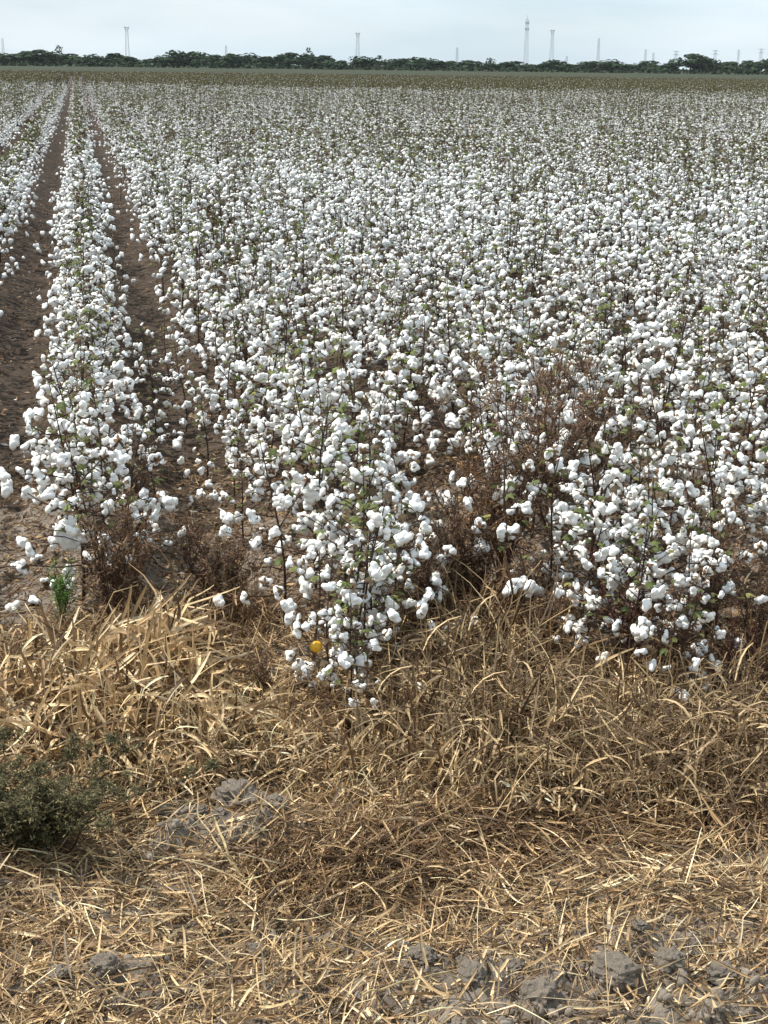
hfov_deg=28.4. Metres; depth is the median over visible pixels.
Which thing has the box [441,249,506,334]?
cotton plant
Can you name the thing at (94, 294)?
cotton plant
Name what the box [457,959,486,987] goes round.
soil clod
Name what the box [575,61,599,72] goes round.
distant tree
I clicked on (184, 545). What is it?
dead weed
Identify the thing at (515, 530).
cotton plant
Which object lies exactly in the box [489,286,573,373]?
cotton plant
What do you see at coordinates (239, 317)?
cotton plant
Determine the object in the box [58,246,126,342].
cotton plant
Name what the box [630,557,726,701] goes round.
cotton plant
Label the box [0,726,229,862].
green shrub
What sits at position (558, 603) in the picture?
dead weed
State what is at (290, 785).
dry stalk
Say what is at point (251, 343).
cotton plant
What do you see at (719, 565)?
cotton plant
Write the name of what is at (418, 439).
cotton plant
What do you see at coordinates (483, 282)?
cotton plant
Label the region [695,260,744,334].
cotton plant
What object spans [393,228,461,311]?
cotton plant
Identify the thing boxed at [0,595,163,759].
dry grass clump
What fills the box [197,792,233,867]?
dry stalk
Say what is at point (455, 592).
dry grass clump
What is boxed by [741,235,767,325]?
cotton plant
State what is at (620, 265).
cotton plant
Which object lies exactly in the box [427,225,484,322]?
cotton plant
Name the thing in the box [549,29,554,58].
lattice mast
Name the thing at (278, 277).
cotton plant
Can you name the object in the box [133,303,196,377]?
cotton plant
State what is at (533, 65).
distant tree
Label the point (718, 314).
cotton plant
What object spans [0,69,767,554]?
cotton field
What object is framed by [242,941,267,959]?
soil clod
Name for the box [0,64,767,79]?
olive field
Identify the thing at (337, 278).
cotton plant
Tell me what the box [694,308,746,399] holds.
cotton plant
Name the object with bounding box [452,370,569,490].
cotton plant
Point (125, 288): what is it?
cotton plant
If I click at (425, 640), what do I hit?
dry grass clump
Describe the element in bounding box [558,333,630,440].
cotton plant
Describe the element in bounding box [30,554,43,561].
loose boll
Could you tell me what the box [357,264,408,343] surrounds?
cotton plant
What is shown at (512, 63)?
distant tree
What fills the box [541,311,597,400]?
cotton plant
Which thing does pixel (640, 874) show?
dry stalk
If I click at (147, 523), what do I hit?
dead weed
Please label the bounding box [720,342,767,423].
cotton plant
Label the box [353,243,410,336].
cotton plant
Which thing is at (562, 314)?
cotton plant
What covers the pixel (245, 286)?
cotton plant
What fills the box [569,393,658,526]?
cotton plant
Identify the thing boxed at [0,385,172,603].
cotton plant
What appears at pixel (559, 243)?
cotton plant
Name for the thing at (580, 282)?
cotton plant
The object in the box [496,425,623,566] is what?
cotton plant
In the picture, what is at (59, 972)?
soil clod
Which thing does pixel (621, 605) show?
dead weed
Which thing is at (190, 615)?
dry grass clump
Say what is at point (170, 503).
cotton plant
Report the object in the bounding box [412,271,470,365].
cotton plant
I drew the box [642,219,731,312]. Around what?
cotton plant
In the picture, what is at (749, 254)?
cotton plant
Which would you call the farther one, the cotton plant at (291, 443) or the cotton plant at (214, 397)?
the cotton plant at (214, 397)
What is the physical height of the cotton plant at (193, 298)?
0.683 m
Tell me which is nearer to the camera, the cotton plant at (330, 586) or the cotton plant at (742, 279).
the cotton plant at (330, 586)
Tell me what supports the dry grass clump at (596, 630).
on the ground
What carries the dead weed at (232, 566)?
on the ground
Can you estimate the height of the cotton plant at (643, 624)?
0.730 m
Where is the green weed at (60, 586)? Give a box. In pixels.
[44,554,76,625]
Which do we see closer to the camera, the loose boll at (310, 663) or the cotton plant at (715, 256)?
the loose boll at (310, 663)
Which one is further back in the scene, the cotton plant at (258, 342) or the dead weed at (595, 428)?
the cotton plant at (258, 342)
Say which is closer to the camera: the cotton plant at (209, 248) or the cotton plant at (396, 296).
the cotton plant at (396, 296)
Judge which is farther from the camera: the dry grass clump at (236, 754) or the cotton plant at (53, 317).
the cotton plant at (53, 317)
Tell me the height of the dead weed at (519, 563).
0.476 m
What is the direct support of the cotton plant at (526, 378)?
on the ground
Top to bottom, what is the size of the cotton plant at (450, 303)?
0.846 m
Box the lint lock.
[49,523,79,552]
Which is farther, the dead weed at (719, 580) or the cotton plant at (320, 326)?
the cotton plant at (320, 326)
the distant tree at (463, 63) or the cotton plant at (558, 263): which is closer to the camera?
the cotton plant at (558, 263)
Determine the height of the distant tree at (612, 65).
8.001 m
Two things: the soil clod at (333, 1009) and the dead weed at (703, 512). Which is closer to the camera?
the soil clod at (333, 1009)
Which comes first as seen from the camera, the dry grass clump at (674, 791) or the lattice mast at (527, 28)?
the dry grass clump at (674, 791)
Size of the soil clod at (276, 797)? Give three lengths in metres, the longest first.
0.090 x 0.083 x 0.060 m
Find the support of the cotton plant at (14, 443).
on the ground
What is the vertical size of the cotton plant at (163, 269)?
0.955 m
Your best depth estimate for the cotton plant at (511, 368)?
6.81 m
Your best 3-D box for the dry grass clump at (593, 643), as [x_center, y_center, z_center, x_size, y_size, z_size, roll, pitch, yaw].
[0.419,0.356,5.689,1.044,0.495,1.034,-15,22,-42]
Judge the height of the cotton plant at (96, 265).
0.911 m
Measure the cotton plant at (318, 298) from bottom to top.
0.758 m
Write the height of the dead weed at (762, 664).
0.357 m
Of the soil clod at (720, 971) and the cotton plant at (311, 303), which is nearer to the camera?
the soil clod at (720, 971)
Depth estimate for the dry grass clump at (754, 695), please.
5.06 m
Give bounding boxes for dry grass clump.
[0,563,269,750]
[0,587,153,683]
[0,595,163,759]
[0,611,100,687]
[0,619,206,793]
[31,701,226,808]
[50,637,290,800]
[75,577,251,686]
[81,544,300,644]
[124,698,288,807]
[144,656,322,747]
[171,612,291,679]
[177,558,321,641]
[191,680,347,779]
[259,615,563,807]
[279,663,387,742]
[279,723,433,808]
[292,557,632,791]
[309,547,581,674]
[340,730,557,836]
[341,547,635,741]
[341,603,503,704]
[348,614,679,813]
[376,547,631,697]
[404,544,632,663]
[411,622,664,757]
[481,607,647,702]
[481,719,659,820]
[496,644,701,816]
[523,656,767,844]
[554,624,760,769]
[577,632,715,708]
[585,593,767,795]
[585,734,745,829]
[619,682,767,821]
[648,597,767,708]
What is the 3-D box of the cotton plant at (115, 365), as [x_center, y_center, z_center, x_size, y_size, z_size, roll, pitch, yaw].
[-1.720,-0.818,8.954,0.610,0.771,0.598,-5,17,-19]
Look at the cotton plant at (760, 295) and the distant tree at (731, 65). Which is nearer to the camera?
the cotton plant at (760, 295)
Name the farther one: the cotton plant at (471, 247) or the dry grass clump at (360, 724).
the cotton plant at (471, 247)
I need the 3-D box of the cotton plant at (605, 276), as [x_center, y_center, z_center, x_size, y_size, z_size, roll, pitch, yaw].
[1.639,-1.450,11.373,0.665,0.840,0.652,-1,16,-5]
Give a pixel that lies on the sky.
(481, 30)
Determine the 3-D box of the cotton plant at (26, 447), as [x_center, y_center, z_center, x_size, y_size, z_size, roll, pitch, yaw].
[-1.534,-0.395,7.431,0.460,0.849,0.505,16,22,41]
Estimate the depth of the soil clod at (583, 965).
3.76 m
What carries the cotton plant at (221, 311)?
on the ground
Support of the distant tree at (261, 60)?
on the olive field at (236, 70)
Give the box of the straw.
[0,426,767,1023]
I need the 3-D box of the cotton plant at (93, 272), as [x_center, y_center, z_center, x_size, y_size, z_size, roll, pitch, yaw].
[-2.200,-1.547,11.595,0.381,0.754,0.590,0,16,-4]
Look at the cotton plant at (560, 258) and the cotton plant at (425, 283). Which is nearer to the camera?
the cotton plant at (425, 283)
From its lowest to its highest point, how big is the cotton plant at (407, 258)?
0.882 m
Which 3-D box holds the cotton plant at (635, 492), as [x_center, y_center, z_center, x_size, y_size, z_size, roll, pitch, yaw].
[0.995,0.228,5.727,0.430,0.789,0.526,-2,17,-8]
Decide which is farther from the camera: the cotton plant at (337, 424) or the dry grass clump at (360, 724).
the cotton plant at (337, 424)
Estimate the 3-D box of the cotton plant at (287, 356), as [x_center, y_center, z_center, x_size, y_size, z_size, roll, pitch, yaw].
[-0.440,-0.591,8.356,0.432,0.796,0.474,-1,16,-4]
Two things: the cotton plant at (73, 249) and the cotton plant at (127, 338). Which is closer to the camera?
the cotton plant at (127, 338)
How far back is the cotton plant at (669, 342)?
7.95 m
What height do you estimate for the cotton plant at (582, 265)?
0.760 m
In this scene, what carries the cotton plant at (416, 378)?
on the ground
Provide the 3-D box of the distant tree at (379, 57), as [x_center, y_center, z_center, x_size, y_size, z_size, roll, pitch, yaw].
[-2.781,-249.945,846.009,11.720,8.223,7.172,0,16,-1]
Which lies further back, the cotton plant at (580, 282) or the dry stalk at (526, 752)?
the cotton plant at (580, 282)
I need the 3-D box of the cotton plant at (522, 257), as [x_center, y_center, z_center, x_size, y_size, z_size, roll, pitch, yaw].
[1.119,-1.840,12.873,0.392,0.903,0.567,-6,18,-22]
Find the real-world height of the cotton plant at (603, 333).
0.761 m
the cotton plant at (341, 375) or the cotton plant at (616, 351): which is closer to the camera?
the cotton plant at (341, 375)
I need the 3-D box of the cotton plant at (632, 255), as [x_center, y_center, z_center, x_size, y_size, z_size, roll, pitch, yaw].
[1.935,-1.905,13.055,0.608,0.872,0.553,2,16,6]
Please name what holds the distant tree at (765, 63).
on the olive field at (236, 70)
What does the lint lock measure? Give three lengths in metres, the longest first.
0.162 x 0.088 x 0.061 m
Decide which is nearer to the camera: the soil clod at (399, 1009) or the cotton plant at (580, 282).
the soil clod at (399, 1009)
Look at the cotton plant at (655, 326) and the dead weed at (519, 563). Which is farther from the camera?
the cotton plant at (655, 326)
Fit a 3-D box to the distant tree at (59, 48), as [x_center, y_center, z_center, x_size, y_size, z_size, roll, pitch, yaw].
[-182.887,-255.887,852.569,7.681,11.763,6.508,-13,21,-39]
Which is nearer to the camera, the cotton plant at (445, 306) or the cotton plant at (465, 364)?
the cotton plant at (465, 364)
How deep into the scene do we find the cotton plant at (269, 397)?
7.86 m
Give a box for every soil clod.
[46,963,67,981]
[87,952,127,978]
[102,992,136,1016]
[138,990,156,1003]
[153,804,172,816]
[170,984,196,998]
[173,805,210,821]
[210,778,267,810]
[211,807,227,820]
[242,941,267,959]
[262,792,288,813]
[327,1005,343,1017]
[391,1003,413,1022]
[407,942,436,964]
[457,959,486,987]
[503,956,524,973]
[517,974,565,1018]
[571,962,588,977]
[589,951,642,992]
[628,919,649,931]
[652,945,686,972]
[674,994,697,1003]
[684,935,703,949]
[704,960,739,987]
[739,1002,763,1014]
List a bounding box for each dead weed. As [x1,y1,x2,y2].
[73,477,163,620]
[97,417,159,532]
[98,507,166,610]
[162,510,210,572]
[168,499,241,616]
[204,523,258,594]
[244,637,279,701]
[376,512,453,637]
[410,480,482,616]
[423,348,608,589]
[423,471,506,612]
[429,431,522,591]
[460,337,609,540]
[491,531,569,629]
[524,571,584,644]
[557,349,653,517]
[586,543,659,668]
[636,565,716,681]
[670,455,748,570]
[674,498,759,639]
[702,590,759,694]
[726,525,767,659]
[750,618,767,697]
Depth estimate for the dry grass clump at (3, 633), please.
5.72 m
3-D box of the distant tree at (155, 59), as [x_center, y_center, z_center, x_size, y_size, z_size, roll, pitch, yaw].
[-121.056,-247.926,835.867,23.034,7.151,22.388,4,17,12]
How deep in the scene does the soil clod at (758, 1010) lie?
3.63 m
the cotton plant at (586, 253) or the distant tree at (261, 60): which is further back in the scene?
the distant tree at (261, 60)
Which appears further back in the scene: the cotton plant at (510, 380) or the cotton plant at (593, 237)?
the cotton plant at (593, 237)
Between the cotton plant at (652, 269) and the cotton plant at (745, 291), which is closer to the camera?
the cotton plant at (745, 291)
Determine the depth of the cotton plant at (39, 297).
12.96 m
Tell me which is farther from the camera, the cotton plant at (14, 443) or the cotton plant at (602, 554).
the cotton plant at (14, 443)
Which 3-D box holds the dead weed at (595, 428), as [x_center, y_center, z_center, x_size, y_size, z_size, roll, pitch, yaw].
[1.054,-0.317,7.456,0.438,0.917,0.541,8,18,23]
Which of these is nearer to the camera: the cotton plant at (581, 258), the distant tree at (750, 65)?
the cotton plant at (581, 258)
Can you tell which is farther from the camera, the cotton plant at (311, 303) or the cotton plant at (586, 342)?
the cotton plant at (311, 303)
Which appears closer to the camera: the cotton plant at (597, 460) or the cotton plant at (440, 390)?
the cotton plant at (597, 460)
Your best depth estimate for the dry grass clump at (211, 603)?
6.13 m
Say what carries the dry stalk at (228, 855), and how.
on the ground
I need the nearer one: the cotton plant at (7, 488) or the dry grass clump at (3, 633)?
the dry grass clump at (3, 633)
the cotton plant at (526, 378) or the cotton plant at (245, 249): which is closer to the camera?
the cotton plant at (526, 378)
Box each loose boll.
[5,600,19,611]
[10,561,19,569]
[28,595,40,604]
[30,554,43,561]
[40,578,49,586]
[304,661,317,672]
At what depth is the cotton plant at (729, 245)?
13.21 m
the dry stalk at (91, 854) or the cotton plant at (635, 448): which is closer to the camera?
the dry stalk at (91, 854)
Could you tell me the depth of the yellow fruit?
5.19 m
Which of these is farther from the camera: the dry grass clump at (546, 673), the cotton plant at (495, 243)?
the cotton plant at (495, 243)
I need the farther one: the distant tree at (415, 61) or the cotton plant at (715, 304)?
the distant tree at (415, 61)
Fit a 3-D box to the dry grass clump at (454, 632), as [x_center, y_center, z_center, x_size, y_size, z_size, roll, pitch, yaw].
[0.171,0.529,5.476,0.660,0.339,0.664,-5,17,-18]
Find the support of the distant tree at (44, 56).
on the olive field at (236, 70)
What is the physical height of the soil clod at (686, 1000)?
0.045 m
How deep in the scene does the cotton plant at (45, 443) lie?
6.46 m
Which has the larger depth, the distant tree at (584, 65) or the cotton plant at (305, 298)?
the distant tree at (584, 65)
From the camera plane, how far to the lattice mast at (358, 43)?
1407.87 m
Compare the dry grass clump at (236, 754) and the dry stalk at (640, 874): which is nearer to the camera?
the dry stalk at (640, 874)
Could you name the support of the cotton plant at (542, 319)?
on the ground
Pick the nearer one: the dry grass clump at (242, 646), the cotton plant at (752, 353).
the dry grass clump at (242, 646)
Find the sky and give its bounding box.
[0,0,767,70]
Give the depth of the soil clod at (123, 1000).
3.65 m
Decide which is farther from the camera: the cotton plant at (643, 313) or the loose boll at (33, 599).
the cotton plant at (643, 313)
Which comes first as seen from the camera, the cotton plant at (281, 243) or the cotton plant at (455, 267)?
the cotton plant at (455, 267)
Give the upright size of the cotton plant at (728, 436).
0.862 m
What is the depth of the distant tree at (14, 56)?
819.69 m
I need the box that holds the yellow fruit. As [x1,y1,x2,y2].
[310,627,325,667]
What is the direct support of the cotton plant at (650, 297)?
on the ground
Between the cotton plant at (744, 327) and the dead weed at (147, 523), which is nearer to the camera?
the dead weed at (147, 523)
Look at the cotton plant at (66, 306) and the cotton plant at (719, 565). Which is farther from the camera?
the cotton plant at (66, 306)
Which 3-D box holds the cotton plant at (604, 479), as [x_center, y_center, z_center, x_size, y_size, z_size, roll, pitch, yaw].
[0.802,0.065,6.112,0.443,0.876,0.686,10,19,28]
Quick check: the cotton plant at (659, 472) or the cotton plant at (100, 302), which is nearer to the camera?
the cotton plant at (659, 472)
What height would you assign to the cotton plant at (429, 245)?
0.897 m
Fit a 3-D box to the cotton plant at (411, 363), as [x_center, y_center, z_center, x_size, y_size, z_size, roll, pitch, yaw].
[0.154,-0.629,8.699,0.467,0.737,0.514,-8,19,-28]
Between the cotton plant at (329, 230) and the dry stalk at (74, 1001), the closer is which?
the dry stalk at (74, 1001)
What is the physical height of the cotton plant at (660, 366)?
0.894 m
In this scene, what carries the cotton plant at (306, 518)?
on the ground
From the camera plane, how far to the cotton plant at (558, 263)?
12.80 m
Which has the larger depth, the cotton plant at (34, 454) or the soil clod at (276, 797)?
the cotton plant at (34, 454)
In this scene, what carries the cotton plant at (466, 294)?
on the ground
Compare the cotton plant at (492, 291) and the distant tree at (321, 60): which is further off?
the distant tree at (321, 60)
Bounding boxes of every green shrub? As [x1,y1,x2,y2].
[0,724,128,813]
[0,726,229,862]
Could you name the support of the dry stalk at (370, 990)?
on the ground
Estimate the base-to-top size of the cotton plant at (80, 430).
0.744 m
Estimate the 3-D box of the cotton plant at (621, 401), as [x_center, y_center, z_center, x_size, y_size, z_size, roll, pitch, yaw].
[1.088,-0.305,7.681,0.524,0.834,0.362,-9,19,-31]
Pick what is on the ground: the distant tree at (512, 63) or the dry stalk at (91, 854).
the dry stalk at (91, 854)
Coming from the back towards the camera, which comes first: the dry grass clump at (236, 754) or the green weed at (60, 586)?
the green weed at (60, 586)
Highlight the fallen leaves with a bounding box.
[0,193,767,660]
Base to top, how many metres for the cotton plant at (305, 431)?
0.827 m
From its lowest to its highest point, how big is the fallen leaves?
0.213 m
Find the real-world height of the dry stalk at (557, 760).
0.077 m
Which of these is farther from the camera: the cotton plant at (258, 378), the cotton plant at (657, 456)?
the cotton plant at (258, 378)
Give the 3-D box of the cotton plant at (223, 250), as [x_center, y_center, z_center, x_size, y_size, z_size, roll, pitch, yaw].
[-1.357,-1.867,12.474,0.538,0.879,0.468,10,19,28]
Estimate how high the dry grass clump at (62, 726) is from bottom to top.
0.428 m
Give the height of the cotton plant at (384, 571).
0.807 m
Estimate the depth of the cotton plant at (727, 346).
8.66 m
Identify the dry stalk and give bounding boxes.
[42,981,104,1016]
[87,846,102,873]
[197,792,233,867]
[214,817,239,876]
[279,747,351,794]
[287,808,375,812]
[312,664,321,716]
[362,968,458,995]
[389,676,547,768]
[481,694,664,772]
[532,756,582,781]
[578,787,696,807]
[620,846,719,889]
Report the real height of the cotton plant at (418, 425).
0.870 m
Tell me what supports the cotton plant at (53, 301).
on the ground
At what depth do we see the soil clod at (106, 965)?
3.72 m
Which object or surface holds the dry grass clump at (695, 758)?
on the ground
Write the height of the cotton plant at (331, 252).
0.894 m
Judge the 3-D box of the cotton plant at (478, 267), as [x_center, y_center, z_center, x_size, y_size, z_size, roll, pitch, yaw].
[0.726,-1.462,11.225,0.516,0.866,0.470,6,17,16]
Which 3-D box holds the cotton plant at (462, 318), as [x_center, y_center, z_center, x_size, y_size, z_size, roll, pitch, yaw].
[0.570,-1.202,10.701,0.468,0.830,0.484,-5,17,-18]
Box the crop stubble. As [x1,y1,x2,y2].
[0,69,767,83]
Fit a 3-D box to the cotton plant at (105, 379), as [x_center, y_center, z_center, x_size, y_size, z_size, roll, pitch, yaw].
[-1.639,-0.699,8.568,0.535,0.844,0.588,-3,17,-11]
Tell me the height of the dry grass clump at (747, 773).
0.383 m
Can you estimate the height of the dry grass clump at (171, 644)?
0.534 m
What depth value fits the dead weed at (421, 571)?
5.87 m
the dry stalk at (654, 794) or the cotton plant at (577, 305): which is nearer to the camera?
the dry stalk at (654, 794)
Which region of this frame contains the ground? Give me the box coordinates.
[0,63,767,1023]
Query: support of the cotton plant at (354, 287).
on the ground
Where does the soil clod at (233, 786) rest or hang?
on the ground
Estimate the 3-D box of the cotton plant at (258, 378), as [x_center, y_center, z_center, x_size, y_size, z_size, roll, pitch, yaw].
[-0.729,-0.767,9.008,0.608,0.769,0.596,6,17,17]
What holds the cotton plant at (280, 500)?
on the ground
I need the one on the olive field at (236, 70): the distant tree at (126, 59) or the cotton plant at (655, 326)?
the distant tree at (126, 59)
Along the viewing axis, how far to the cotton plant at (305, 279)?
12.59 m
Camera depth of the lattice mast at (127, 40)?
1368.12 m
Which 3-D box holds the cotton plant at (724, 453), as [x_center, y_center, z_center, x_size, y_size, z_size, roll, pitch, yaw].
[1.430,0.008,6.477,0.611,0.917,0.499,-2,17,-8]
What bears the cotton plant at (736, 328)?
on the ground
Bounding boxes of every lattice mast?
[124,26,129,55]
[356,33,359,57]
[523,15,528,62]
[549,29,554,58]
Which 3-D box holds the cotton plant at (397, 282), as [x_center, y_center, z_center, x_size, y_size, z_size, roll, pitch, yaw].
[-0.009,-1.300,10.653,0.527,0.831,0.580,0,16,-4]
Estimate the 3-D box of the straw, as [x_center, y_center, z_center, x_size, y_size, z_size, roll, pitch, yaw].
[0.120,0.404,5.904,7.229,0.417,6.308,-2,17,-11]
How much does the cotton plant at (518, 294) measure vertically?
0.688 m
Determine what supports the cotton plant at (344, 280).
on the ground
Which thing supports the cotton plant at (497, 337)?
on the ground
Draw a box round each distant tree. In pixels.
[0,54,10,62]
[1,51,38,65]
[18,49,64,65]
[52,45,62,65]
[54,53,80,65]
[68,54,113,66]
[102,53,128,66]
[113,56,141,66]
[141,54,175,67]
[157,50,200,67]
[188,51,209,65]
[198,54,222,67]
[214,53,244,67]
[237,53,260,67]
[252,56,283,68]
[266,52,312,68]
[295,54,313,68]
[310,55,335,69]
[324,60,354,69]
[348,56,386,69]
[369,55,388,69]
[385,58,410,68]
[402,57,429,70]
[419,58,448,70]
[440,61,456,70]
[449,60,483,69]
[478,62,504,71]
[483,58,494,64]
[499,61,535,71]
[519,64,536,71]
[534,59,574,71]
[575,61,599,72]
[590,59,628,72]
[630,60,660,72]
[655,63,679,73]
[667,53,720,73]
[708,58,727,73]
[713,61,745,73]
[731,60,764,74]
[757,59,767,74]
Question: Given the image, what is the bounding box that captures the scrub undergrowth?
[0,59,767,74]
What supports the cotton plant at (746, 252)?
on the ground
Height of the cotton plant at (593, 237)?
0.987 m
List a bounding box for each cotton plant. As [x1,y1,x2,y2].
[0,358,166,513]
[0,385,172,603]
[8,332,148,468]
[15,412,148,562]
[16,430,150,585]
[20,349,131,491]
[23,327,142,454]
[25,439,159,608]
[26,320,134,436]
[29,343,149,447]
[30,430,145,574]
[31,344,119,470]
[31,364,153,528]
[33,370,124,513]
[34,258,128,391]
[35,383,114,492]
[37,230,104,300]
[38,307,138,406]
[40,273,125,371]
[42,246,117,344]
[43,254,121,375]
[44,315,141,423]
[46,275,116,392]
[47,223,107,298]
[47,282,109,363]
[48,235,110,284]
[49,250,116,328]
[49,269,126,328]
[49,280,115,375]
[49,296,118,397]
[50,222,116,313]
[50,229,119,321]
[51,216,121,307]
[52,325,136,420]
[56,251,131,351]
[56,294,141,388]
[57,231,112,305]
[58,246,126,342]
[59,248,130,327]
[66,421,186,581]
[70,258,120,333]
[77,257,128,319]
[84,301,146,417]
[118,415,204,520]
[122,322,175,400]
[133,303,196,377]
[135,367,176,451]
[147,227,212,338]
[153,344,204,431]
[154,220,221,323]
[159,244,225,342]
[161,378,233,478]
[164,263,265,365]
[165,245,212,313]
[172,329,280,450]
[174,226,244,339]
[175,216,241,321]
[176,284,258,417]
[180,233,223,306]
[181,263,242,331]
[187,302,276,397]
[190,230,253,311]
[193,286,249,367]
[195,401,272,508]
[197,295,296,421]
[197,428,275,547]
[201,260,259,346]
[202,293,260,407]
[203,258,274,374]
[203,262,277,365]
[204,241,285,347]
[204,244,282,359]
[208,318,289,417]
[210,238,283,352]
[213,356,309,482]
[213,434,354,627]
[216,242,260,310]
[218,302,304,442]
[220,324,313,455]
[223,348,291,455]
[225,256,308,330]
[231,367,357,511]
[232,286,292,386]
[235,284,333,424]
[239,259,292,341]
[239,290,292,386]
[243,287,320,393]
[245,245,295,307]
[246,251,304,334]
[249,400,371,588]
[251,329,361,473]
[253,375,368,535]
[257,355,362,525]
[259,283,310,394]
[259,519,365,661]
[263,349,411,492]
[263,392,374,570]
[264,393,401,541]
[264,422,433,612]
[266,309,337,416]
[267,330,338,467]
[268,263,308,340]
[274,288,351,400]
[278,216,338,322]
[279,243,344,326]
[279,366,397,513]
[284,508,441,677]
[285,555,379,708]
[286,246,346,332]
[288,597,423,708]
[292,248,376,346]
[294,239,377,335]
[295,246,377,367]
[296,488,444,668]
[298,253,367,328]
[299,326,398,471]
[301,443,429,567]
[301,603,381,733]
[305,219,363,306]
[305,456,415,652]
[309,240,366,313]
[313,351,398,454]
[314,248,351,320]
[314,441,419,608]
[315,254,392,362]
[316,351,393,453]
[317,490,434,680]
[318,526,413,659]
[324,434,441,608]
[325,342,389,442]
[325,387,416,519]
[326,246,381,340]
[328,248,374,337]
[330,244,404,363]
[332,501,477,658]
[334,243,402,357]
[342,277,435,395]
[345,266,423,356]
[346,357,452,470]
[348,263,399,325]
[350,252,435,373]
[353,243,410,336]
[356,285,430,400]
[356,340,451,450]
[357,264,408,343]
[357,296,442,398]
[363,259,411,344]
[364,276,412,369]
[367,282,429,379]
[368,304,478,436]
[370,295,459,415]
[371,309,455,433]
[373,256,422,322]
[375,435,444,593]
[388,241,432,323]
[391,276,509,414]
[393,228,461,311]
[396,291,478,390]
[404,246,445,314]
[407,229,471,316]
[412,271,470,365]
[413,325,523,471]
[413,352,504,496]
[415,245,478,330]
[417,249,474,351]
[420,299,468,375]
[421,344,511,466]
[423,320,505,434]
[426,278,467,362]
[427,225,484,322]
[429,239,465,320]
[430,284,488,384]
[435,234,499,321]
[435,416,608,607]
[436,316,526,447]
[436,326,516,416]
[437,296,524,386]
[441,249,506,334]
[444,254,521,343]
[446,329,521,479]
[449,371,537,522]
[452,252,550,360]
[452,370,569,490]
[455,265,537,357]
[470,313,536,409]
[471,255,513,343]
[471,273,536,349]
[471,444,619,633]
[474,348,608,536]
[476,342,546,472]
[477,323,579,472]
[478,234,544,329]
[484,381,563,498]
[487,283,550,370]
[487,315,546,405]
[489,280,547,391]
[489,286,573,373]
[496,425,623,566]
[500,309,549,384]
[501,241,546,335]
[505,340,598,508]
[512,265,557,356]
[512,339,598,449]
[523,295,593,393]
[529,429,649,588]
[532,262,593,339]
[534,237,573,319]
[534,251,596,318]
[536,277,594,360]
[536,312,622,423]
[539,248,599,345]
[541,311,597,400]
[541,326,649,449]
[547,245,611,324]
[551,246,619,324]
[551,373,630,513]
[552,222,623,328]
[552,251,586,318]
[552,266,613,332]
[552,518,714,673]
[553,484,652,652]
[556,262,636,348]
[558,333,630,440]
[559,387,661,588]
[565,320,631,431]
[566,256,623,347]
[567,300,613,401]
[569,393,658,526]
[570,313,632,390]
[572,510,673,665]
[574,292,645,417]
[575,320,654,438]
[576,478,719,647]
[578,395,689,525]
[579,544,682,669]
[580,242,641,329]
[581,451,674,584]
[582,450,706,615]
[588,251,644,355]
[594,466,736,629]
[600,266,656,369]
[605,434,748,582]
[607,334,681,436]
[608,316,711,448]
[610,320,716,455]
[612,511,727,691]
[614,392,718,548]
[618,253,686,327]
[620,268,676,355]
[620,305,684,424]
[624,232,680,316]
[625,314,710,467]
[629,250,700,313]
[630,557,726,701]
[632,226,714,304]
[638,364,739,481]
[640,270,687,336]
[641,305,751,414]
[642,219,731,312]
[642,406,767,591]
[645,282,707,354]
[646,304,708,405]
[647,280,717,371]
[647,326,767,464]
[647,358,739,506]
[650,242,716,328]
[650,282,719,370]
[650,415,767,533]
[659,275,720,372]
[659,343,749,472]
[660,495,767,654]
[666,232,731,331]
[673,279,733,369]
[674,383,760,529]
[676,277,760,390]
[676,291,743,391]
[681,367,767,504]
[684,236,755,318]
[688,295,748,394]
[688,360,767,511]
[690,245,727,331]
[691,333,767,495]
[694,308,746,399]
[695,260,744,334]
[700,303,764,406]
[705,242,767,330]
[717,258,767,339]
[720,253,767,333]
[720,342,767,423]
[722,312,767,431]
[726,430,767,534]
[728,240,767,317]
[728,383,767,520]
[729,263,764,333]
[729,314,767,430]
[737,253,767,345]
[740,347,767,447]
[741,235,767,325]
[742,271,767,319]
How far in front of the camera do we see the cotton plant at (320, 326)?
9.14 m
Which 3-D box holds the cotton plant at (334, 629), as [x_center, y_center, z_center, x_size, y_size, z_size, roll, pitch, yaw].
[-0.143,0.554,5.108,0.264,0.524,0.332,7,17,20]
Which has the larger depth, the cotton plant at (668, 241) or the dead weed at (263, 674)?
the cotton plant at (668, 241)
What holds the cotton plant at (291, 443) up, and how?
on the ground
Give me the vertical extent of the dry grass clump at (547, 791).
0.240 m
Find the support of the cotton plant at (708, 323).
on the ground
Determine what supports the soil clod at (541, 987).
on the ground
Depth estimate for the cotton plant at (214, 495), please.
7.06 m
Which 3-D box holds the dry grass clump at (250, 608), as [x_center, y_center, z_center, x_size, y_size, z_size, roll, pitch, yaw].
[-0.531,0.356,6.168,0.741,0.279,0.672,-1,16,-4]
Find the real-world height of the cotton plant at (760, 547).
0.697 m
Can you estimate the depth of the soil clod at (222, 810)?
4.43 m
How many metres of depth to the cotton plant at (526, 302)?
10.56 m
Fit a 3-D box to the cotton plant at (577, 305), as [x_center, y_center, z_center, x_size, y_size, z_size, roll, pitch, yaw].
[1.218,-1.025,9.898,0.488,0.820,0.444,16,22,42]
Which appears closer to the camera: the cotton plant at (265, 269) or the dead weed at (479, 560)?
the dead weed at (479, 560)

